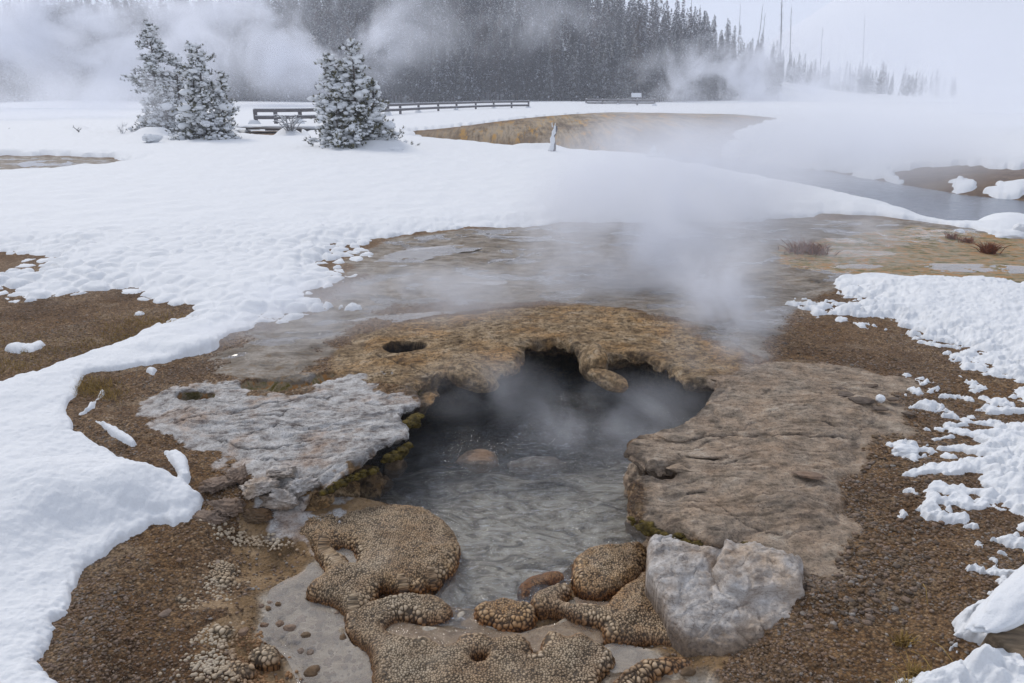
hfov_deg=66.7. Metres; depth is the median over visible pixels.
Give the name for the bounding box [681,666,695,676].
cobble
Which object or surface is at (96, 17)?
forest tree
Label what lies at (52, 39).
forest tree
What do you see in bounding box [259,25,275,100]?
forest tree
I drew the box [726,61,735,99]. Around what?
forest tree
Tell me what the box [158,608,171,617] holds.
rock
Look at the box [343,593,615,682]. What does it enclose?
geyserite mound
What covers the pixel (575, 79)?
forest tree
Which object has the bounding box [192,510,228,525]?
rock
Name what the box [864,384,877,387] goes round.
slate
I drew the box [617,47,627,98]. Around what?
forest tree
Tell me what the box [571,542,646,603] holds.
geyserite mound
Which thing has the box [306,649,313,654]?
rock
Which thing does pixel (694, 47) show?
forest tree
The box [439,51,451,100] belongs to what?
forest tree
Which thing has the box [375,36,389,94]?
forest tree
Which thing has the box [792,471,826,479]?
slate
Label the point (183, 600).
geyserite mound
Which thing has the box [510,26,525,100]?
forest tree
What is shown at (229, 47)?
forest tree
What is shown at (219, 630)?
geyserite mound
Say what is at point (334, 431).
rock ledge
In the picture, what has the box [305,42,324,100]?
forest tree
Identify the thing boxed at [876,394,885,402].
snow lump
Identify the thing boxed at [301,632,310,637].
rock
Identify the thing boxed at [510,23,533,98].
forest tree
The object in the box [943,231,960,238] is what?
grass tuft
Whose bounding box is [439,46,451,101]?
forest tree
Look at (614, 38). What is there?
forest tree
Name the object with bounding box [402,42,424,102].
forest tree
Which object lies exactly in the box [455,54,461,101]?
forest tree
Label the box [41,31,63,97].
forest tree
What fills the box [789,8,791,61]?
dead tree
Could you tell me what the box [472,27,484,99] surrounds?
forest tree
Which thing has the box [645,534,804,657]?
boulder
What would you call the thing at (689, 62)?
forest tree
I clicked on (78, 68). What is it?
forest tree
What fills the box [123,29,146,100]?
forest tree
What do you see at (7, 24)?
forest tree
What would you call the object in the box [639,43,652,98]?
forest tree
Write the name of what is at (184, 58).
forest tree
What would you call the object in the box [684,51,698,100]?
forest tree
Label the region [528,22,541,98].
forest tree
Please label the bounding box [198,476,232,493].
rock
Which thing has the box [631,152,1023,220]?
river
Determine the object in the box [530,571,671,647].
geyserite mound
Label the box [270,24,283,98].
forest tree
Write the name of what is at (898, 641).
grass tuft
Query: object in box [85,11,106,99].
forest tree
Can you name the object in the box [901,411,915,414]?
slate
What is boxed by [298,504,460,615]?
geyserite mound
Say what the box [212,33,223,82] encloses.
forest tree
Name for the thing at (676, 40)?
forest tree
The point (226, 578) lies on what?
geyserite mound
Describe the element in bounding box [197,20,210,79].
forest tree
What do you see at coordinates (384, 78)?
forest tree
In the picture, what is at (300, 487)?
rock
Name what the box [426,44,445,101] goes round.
forest tree
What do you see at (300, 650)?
rock
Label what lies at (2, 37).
forest tree
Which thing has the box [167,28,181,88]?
forest tree
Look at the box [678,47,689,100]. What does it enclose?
forest tree
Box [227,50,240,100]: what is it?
forest tree
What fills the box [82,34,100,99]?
forest tree
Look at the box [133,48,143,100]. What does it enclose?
forest tree
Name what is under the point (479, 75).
forest tree
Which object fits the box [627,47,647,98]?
forest tree
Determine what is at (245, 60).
forest tree
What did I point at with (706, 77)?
forest tree
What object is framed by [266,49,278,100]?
forest tree
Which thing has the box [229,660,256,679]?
geyserite mound
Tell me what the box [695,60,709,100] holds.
forest tree
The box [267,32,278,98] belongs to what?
forest tree
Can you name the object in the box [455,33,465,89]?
forest tree
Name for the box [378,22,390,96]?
forest tree
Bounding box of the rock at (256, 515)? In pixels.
[242,507,273,523]
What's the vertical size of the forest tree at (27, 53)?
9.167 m
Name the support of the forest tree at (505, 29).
on the ground at (696, 272)
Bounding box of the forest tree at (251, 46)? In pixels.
[246,30,259,99]
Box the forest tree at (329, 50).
[323,43,335,95]
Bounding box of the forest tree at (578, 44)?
[566,33,587,99]
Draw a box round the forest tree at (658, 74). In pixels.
[647,42,665,101]
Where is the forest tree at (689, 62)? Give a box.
[682,58,695,99]
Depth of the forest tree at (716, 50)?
144.68 m
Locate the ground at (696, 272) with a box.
[0,112,1023,682]
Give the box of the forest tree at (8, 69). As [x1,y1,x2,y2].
[0,41,23,101]
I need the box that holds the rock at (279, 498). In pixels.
[258,488,299,509]
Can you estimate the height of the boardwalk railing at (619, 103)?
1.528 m
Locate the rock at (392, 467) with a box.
[382,459,407,478]
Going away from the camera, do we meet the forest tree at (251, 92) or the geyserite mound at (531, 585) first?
the geyserite mound at (531, 585)
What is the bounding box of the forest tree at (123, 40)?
[119,30,137,99]
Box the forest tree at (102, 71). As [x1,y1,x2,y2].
[95,34,111,98]
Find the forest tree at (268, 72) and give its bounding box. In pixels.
[262,59,278,101]
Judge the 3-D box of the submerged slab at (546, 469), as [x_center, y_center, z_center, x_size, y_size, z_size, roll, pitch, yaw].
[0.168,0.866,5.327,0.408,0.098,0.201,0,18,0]
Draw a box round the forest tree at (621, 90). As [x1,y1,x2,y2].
[612,48,628,98]
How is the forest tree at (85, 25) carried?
on the ground at (696, 272)
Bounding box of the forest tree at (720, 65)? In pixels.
[710,34,726,100]
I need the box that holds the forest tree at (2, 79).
[0,44,14,101]
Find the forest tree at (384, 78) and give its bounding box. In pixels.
[374,47,390,101]
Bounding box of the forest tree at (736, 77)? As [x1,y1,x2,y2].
[733,58,739,98]
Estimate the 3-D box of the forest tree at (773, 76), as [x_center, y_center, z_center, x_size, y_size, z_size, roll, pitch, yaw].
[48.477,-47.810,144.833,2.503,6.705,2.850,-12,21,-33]
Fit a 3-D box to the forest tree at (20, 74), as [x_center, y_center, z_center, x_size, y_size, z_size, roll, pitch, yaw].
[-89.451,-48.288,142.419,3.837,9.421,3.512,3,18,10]
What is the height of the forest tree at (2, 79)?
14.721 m
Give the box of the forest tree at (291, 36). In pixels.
[286,13,300,99]
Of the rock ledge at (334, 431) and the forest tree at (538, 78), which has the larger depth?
the forest tree at (538, 78)
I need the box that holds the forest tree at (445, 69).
[439,42,460,101]
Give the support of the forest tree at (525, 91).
on the ground at (696, 272)
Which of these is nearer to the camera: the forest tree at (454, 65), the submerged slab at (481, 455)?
the submerged slab at (481, 455)
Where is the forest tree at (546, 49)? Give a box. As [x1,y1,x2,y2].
[539,35,551,99]
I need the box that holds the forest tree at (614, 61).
[608,40,618,98]
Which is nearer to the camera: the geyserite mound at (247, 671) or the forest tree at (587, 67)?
the geyserite mound at (247, 671)
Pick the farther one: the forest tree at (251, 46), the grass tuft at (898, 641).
the forest tree at (251, 46)
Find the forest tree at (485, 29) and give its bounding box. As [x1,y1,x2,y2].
[477,16,491,97]
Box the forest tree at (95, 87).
[84,29,105,99]
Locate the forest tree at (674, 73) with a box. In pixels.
[666,47,679,101]
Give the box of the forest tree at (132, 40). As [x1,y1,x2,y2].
[129,30,141,99]
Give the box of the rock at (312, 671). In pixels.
[303,665,319,676]
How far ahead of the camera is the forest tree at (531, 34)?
144.02 m
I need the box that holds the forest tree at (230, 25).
[229,21,244,99]
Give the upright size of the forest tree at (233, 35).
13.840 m
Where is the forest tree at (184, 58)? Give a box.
[181,44,192,100]
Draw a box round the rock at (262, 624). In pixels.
[260,622,268,626]
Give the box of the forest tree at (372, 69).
[369,51,374,92]
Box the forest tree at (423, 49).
[419,43,428,99]
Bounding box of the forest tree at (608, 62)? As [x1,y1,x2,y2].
[602,42,612,101]
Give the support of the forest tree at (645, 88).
on the ground at (696, 272)
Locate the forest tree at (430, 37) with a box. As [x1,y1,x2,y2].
[426,25,435,78]
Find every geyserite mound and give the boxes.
[175,595,188,603]
[208,624,235,638]
[209,560,236,577]
[214,572,236,587]
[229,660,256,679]
[247,645,280,671]
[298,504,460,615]
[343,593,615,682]
[410,577,428,594]
[473,597,537,632]
[517,571,565,601]
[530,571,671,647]
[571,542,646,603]
[613,657,691,682]
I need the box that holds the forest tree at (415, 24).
[411,17,420,70]
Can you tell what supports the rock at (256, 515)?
on the ground at (696, 272)
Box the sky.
[0,0,831,56]
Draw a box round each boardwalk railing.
[248,100,530,123]
[585,98,656,105]
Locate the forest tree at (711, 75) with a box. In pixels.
[707,46,714,99]
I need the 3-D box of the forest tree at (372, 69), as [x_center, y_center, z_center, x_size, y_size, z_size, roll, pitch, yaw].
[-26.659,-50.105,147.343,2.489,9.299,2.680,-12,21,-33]
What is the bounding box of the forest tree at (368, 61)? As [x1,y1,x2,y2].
[361,41,370,76]
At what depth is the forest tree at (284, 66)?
142.07 m
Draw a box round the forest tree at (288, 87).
[280,59,295,100]
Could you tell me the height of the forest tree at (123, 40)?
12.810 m
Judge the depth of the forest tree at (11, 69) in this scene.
145.83 m
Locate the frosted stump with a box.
[548,123,557,150]
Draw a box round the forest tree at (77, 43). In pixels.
[70,10,87,98]
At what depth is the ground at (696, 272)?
6.46 m
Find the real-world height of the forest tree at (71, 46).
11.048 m
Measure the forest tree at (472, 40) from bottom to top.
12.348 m
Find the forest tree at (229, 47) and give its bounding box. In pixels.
[225,40,245,99]
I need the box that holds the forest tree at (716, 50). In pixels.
[710,48,717,99]
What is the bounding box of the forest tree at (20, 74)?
[14,50,36,101]
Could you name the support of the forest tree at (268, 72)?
on the ground at (696, 272)
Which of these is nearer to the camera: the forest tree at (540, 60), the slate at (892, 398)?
the slate at (892, 398)
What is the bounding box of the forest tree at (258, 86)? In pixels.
[254,57,266,100]
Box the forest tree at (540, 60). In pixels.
[530,34,551,100]
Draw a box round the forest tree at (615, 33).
[608,32,623,98]
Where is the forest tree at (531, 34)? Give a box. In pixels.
[524,26,538,97]
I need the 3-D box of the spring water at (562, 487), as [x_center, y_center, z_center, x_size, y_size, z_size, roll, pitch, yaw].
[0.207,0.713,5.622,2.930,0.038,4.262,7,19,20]
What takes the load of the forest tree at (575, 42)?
on the ground at (696, 272)
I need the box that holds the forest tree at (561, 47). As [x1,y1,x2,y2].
[551,40,567,99]
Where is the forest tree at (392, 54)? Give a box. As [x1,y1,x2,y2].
[388,38,399,102]
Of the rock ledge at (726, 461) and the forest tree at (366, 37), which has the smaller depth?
the rock ledge at (726, 461)
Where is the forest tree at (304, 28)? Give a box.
[300,14,313,67]
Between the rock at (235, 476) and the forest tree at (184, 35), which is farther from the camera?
the forest tree at (184, 35)
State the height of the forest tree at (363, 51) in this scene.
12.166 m
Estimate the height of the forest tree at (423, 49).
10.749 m
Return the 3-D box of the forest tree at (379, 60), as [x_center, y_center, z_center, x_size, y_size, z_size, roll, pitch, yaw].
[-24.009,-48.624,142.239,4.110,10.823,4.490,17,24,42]
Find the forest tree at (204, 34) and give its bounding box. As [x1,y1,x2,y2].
[201,29,217,100]
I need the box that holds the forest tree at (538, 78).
[527,36,548,98]
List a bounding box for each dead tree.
[778,3,782,55]
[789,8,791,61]
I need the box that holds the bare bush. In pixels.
[273,114,306,130]
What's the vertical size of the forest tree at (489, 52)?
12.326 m
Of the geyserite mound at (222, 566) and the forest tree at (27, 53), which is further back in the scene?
the forest tree at (27, 53)
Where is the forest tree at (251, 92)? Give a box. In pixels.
[242,59,259,100]
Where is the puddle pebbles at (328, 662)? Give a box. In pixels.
[265,572,370,682]
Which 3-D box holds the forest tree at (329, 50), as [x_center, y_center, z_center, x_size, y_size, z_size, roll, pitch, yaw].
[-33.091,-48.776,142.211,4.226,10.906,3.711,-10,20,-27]
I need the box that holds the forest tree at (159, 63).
[150,31,166,82]
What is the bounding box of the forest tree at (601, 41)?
[593,33,604,95]
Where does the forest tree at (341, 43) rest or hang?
on the ground at (696, 272)
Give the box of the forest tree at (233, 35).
[230,25,244,96]
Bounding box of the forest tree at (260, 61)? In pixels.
[254,28,268,100]
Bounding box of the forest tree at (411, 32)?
[406,23,421,100]
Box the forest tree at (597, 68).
[589,53,606,98]
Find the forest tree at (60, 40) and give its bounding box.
[57,35,74,99]
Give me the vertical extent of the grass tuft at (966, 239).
0.131 m
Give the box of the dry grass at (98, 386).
[0,305,192,405]
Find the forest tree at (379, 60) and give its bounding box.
[373,44,391,101]
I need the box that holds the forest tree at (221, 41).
[220,39,227,70]
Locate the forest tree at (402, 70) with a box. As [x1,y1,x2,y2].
[394,41,406,102]
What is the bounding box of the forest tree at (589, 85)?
[581,56,592,99]
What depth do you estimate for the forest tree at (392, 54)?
142.79 m
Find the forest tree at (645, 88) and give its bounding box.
[630,31,651,98]
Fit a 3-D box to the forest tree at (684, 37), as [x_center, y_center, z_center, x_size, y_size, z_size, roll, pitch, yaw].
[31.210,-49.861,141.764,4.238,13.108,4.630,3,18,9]
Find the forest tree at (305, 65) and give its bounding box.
[294,45,314,101]
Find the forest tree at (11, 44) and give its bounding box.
[9,30,25,85]
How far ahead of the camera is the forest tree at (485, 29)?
145.84 m
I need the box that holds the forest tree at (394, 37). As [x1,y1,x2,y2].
[390,30,403,98]
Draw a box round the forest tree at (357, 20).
[354,13,367,75]
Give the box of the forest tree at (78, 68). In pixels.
[74,56,90,98]
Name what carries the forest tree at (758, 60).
on the ground at (696, 272)
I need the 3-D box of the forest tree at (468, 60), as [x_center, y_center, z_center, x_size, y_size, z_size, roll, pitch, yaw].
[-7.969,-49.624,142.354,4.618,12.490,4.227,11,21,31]
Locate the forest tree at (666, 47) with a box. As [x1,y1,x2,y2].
[653,43,670,99]
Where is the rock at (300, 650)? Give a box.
[297,647,303,653]
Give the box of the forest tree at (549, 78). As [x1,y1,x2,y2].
[541,55,557,100]
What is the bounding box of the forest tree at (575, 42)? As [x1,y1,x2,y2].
[567,35,579,98]
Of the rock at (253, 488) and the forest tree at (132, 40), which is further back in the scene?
the forest tree at (132, 40)
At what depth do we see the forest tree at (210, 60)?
143.43 m
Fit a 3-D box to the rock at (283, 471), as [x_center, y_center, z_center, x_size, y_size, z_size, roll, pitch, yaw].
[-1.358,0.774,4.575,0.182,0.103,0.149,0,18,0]
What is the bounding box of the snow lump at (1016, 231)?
[988,223,1023,238]
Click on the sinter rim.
(479, 350)
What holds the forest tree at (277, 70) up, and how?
on the ground at (696, 272)
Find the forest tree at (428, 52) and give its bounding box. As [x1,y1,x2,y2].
[424,40,432,101]
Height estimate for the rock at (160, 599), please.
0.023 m
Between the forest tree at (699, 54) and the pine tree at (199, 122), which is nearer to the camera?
the pine tree at (199, 122)
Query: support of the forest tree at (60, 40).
on the ground at (696, 272)
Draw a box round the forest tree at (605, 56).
[594,48,612,101]
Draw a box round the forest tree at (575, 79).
[569,52,584,100]
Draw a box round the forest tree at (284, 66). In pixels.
[278,44,294,101]
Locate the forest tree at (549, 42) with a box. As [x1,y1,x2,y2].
[544,38,556,95]
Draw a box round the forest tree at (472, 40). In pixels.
[470,32,481,96]
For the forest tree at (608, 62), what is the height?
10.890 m
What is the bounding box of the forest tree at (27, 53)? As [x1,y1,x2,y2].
[24,52,43,100]
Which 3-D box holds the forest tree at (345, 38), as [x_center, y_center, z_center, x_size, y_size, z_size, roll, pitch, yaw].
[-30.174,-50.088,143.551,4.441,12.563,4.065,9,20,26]
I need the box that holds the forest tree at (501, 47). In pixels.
[489,31,509,99]
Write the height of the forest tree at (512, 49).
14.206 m
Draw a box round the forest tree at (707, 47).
[698,39,711,99]
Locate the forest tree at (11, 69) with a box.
[8,47,24,98]
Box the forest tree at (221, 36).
[219,34,233,96]
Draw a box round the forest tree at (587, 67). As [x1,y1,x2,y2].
[579,34,593,99]
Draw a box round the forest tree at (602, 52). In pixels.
[594,50,608,98]
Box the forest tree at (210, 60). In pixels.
[203,37,216,100]
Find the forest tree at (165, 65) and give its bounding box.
[162,48,169,82]
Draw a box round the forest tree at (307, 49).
[304,35,309,82]
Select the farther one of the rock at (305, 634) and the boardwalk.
the boardwalk
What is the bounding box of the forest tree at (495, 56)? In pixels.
[488,35,504,100]
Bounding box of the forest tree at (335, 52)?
[334,46,338,66]
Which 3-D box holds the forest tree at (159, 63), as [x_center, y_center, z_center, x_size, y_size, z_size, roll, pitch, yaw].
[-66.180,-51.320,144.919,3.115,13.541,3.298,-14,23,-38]
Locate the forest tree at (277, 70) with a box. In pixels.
[271,45,285,101]
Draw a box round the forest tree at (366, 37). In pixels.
[361,15,375,70]
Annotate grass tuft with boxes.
[778,238,845,255]
[869,667,911,682]
[887,625,923,653]
[887,650,931,677]
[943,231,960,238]
[956,236,979,243]
[968,240,1012,253]
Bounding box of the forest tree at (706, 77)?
[699,58,709,100]
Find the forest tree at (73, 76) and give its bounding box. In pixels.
[66,45,80,99]
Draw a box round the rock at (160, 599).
[156,597,163,601]
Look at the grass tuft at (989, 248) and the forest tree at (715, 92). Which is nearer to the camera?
the grass tuft at (989, 248)
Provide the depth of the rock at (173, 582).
3.77 m
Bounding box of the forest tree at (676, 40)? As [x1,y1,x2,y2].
[666,30,680,99]
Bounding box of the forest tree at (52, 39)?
[48,24,62,96]
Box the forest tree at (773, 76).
[766,66,778,100]
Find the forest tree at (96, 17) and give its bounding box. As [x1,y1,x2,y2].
[90,4,114,100]
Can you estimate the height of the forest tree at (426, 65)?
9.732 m
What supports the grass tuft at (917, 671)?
on the ground at (696, 272)
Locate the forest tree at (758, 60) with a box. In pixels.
[755,43,762,99]
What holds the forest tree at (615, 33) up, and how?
on the ground at (696, 272)
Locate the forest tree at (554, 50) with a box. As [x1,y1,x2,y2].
[546,20,562,99]
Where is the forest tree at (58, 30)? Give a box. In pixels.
[55,18,65,87]
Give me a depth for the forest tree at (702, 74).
142.59 m
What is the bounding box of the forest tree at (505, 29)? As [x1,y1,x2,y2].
[500,14,511,97]
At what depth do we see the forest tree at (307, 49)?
145.86 m
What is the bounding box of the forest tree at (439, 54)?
[433,39,443,101]
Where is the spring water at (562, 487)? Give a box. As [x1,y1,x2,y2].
[366,355,707,628]
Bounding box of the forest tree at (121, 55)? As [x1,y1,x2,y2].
[114,37,138,100]
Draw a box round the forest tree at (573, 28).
[565,23,575,84]
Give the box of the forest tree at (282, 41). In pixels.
[279,35,293,100]
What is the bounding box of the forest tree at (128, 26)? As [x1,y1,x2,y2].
[123,0,140,99]
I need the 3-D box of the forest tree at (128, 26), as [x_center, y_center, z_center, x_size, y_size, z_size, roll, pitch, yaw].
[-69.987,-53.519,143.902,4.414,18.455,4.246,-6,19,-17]
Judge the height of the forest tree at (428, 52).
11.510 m
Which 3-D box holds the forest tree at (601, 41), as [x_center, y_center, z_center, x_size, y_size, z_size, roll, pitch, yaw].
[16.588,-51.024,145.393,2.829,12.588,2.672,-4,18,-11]
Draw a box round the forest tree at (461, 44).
[456,26,468,93]
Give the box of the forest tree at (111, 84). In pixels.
[101,39,124,100]
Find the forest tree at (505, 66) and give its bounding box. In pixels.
[497,38,511,100]
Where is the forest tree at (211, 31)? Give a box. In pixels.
[209,22,219,76]
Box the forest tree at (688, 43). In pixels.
[682,33,691,93]
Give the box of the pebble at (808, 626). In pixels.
[804,624,813,628]
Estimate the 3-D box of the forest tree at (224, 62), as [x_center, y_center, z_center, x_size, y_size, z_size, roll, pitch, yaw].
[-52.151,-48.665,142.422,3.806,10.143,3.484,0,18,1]
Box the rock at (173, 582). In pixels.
[168,579,177,584]
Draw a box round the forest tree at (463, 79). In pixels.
[455,56,471,101]
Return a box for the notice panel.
[631,93,641,98]
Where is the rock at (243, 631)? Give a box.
[238,627,248,635]
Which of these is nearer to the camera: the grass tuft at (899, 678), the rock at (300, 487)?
the grass tuft at (899, 678)
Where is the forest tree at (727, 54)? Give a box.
[722,49,728,98]
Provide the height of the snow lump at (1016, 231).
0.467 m
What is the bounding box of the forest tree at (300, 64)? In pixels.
[294,36,313,99]
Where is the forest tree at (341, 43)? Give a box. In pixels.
[337,36,346,94]
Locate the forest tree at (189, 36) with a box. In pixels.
[186,31,198,73]
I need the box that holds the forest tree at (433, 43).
[431,39,435,78]
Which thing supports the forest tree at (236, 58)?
on the ground at (696, 272)
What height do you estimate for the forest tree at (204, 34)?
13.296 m
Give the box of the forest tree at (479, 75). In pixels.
[475,54,484,100]
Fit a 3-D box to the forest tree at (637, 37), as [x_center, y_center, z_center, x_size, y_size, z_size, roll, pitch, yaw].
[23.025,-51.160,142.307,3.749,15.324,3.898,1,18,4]
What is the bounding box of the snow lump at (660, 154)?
[645,145,665,157]
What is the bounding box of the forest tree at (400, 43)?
[390,24,410,102]
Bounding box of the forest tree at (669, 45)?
[664,39,671,99]
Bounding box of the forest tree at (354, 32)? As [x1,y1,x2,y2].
[351,28,360,88]
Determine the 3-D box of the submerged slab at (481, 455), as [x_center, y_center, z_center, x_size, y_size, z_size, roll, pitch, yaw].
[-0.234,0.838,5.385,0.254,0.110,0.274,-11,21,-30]
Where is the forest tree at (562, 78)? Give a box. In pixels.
[555,53,568,100]
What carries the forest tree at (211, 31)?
on the ground at (696, 272)
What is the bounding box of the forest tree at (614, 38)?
[609,35,618,93]
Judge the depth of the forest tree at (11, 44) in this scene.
143.89 m
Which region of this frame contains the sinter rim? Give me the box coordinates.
[364,305,754,414]
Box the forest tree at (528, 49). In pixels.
[518,20,534,99]
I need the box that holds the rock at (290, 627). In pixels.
[283,624,295,631]
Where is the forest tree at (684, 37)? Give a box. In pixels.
[670,29,693,100]
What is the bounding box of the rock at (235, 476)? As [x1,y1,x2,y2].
[225,462,247,485]
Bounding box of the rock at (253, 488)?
[239,477,280,499]
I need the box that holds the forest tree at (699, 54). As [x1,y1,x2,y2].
[693,38,703,98]
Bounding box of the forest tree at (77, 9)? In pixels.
[74,0,92,97]
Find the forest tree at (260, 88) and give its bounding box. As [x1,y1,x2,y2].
[252,50,270,99]
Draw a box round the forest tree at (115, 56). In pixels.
[108,44,133,99]
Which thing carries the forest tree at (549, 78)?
on the ground at (696, 272)
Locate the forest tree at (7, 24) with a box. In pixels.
[3,14,21,98]
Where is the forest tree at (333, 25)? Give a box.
[329,16,337,53]
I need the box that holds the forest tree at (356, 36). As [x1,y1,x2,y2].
[354,29,362,71]
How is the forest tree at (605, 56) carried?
on the ground at (696, 272)
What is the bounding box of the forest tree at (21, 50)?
[16,44,41,100]
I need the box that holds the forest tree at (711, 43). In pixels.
[707,36,713,98]
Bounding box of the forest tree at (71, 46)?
[69,40,90,97]
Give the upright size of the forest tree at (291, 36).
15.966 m
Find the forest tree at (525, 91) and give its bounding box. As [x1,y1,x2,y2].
[516,48,536,99]
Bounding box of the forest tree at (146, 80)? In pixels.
[139,61,149,99]
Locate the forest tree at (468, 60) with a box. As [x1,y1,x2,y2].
[459,34,480,100]
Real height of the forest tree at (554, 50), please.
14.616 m
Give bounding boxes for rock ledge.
[152,369,436,511]
[623,359,889,548]
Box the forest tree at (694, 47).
[690,46,698,97]
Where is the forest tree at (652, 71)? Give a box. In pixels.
[649,38,666,93]
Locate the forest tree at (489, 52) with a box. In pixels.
[482,34,498,100]
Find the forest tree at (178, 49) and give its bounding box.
[176,41,184,98]
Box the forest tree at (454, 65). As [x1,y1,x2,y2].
[447,38,458,101]
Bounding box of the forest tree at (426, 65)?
[418,50,435,101]
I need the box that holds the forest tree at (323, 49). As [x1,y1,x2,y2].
[320,40,329,93]
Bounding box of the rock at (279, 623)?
[275,620,283,626]
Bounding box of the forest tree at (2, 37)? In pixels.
[0,31,15,98]
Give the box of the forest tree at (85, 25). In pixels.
[84,22,98,96]
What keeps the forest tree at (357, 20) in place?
on the ground at (696, 272)
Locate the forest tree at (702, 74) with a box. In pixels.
[694,67,706,100]
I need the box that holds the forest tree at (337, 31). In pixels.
[334,21,340,56]
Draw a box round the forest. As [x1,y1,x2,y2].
[0,0,956,100]
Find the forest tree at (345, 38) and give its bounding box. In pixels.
[342,33,357,99]
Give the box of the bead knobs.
[158,519,313,682]
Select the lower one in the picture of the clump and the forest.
the clump
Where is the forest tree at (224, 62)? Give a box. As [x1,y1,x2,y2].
[221,46,237,100]
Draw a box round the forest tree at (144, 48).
[140,28,156,93]
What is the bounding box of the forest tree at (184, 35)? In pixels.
[180,22,199,98]
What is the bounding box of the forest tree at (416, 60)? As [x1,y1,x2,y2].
[407,31,426,102]
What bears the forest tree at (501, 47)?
on the ground at (696, 272)
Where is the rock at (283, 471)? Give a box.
[266,465,297,478]
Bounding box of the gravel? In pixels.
[0,277,1023,682]
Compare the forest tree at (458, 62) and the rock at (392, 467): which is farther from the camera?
the forest tree at (458, 62)
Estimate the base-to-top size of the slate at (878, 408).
0.023 m
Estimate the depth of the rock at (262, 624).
3.59 m
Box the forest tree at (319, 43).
[315,26,329,96]
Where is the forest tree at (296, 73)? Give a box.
[289,53,306,100]
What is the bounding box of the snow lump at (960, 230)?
[954,229,964,232]
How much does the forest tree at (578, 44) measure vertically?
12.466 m
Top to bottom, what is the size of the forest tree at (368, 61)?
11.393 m
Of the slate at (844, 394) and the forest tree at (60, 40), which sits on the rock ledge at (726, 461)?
the slate at (844, 394)
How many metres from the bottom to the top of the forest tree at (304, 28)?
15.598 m
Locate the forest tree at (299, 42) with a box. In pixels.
[295,33,309,101]
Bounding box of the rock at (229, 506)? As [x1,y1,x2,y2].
[207,497,246,517]
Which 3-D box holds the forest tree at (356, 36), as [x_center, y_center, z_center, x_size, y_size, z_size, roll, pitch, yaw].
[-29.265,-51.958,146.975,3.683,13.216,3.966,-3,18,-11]
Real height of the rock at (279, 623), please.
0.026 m
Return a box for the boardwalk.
[235,124,323,131]
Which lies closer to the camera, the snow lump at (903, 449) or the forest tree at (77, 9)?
the snow lump at (903, 449)
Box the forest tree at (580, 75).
[575,51,585,100]
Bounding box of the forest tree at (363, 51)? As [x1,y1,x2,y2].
[360,36,369,88]
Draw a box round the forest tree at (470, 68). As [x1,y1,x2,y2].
[464,36,476,100]
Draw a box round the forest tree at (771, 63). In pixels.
[767,47,774,99]
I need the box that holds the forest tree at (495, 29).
[486,22,502,84]
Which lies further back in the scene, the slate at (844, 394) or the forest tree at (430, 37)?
the forest tree at (430, 37)
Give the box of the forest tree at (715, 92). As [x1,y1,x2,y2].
[707,53,722,99]
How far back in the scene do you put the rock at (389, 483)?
5.04 m
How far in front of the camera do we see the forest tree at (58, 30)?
143.83 m
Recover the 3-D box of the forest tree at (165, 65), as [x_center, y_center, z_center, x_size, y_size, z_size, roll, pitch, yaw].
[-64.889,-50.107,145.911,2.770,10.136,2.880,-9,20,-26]
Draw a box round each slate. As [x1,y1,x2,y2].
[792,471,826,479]
[838,391,854,396]
[848,396,874,403]
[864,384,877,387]
[872,406,887,410]
[887,397,898,400]
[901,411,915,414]
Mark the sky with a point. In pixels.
(749, 12)
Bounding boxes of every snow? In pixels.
[0,0,1023,682]
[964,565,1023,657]
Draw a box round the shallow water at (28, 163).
[17,160,72,167]
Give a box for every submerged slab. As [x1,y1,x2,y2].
[456,449,498,473]
[507,456,565,474]
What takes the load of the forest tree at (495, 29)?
on the ground at (696, 272)
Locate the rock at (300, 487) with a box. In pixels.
[280,476,319,496]
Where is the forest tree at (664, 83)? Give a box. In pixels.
[655,62,667,100]
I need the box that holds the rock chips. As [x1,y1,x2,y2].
[748,340,972,629]
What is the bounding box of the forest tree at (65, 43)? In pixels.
[61,32,85,99]
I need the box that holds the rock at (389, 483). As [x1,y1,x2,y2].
[383,475,393,492]
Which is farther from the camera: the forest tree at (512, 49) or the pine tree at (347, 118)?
the forest tree at (512, 49)
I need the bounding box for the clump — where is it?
[142,133,162,142]
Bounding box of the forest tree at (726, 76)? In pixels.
[715,56,733,100]
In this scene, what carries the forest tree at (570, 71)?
on the ground at (696, 272)
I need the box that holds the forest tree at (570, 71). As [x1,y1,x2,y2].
[562,55,575,100]
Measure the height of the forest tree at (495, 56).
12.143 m
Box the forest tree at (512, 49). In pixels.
[506,23,521,100]
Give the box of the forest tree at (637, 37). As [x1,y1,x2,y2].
[628,17,646,101]
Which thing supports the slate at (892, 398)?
on the ground at (696, 272)
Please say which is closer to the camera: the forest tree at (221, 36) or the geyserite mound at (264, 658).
the geyserite mound at (264, 658)
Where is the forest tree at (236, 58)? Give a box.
[230,41,250,100]
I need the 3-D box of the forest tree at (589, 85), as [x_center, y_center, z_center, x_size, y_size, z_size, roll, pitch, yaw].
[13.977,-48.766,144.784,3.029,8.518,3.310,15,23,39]
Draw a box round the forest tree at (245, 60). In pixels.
[240,54,258,98]
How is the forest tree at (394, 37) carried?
on the ground at (696, 272)
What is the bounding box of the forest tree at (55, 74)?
[53,37,71,98]
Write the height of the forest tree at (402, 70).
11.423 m
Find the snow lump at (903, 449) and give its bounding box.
[891,443,919,456]
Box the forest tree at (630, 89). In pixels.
[625,59,634,98]
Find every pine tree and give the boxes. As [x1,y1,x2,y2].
[119,19,187,131]
[165,40,240,139]
[302,37,418,148]

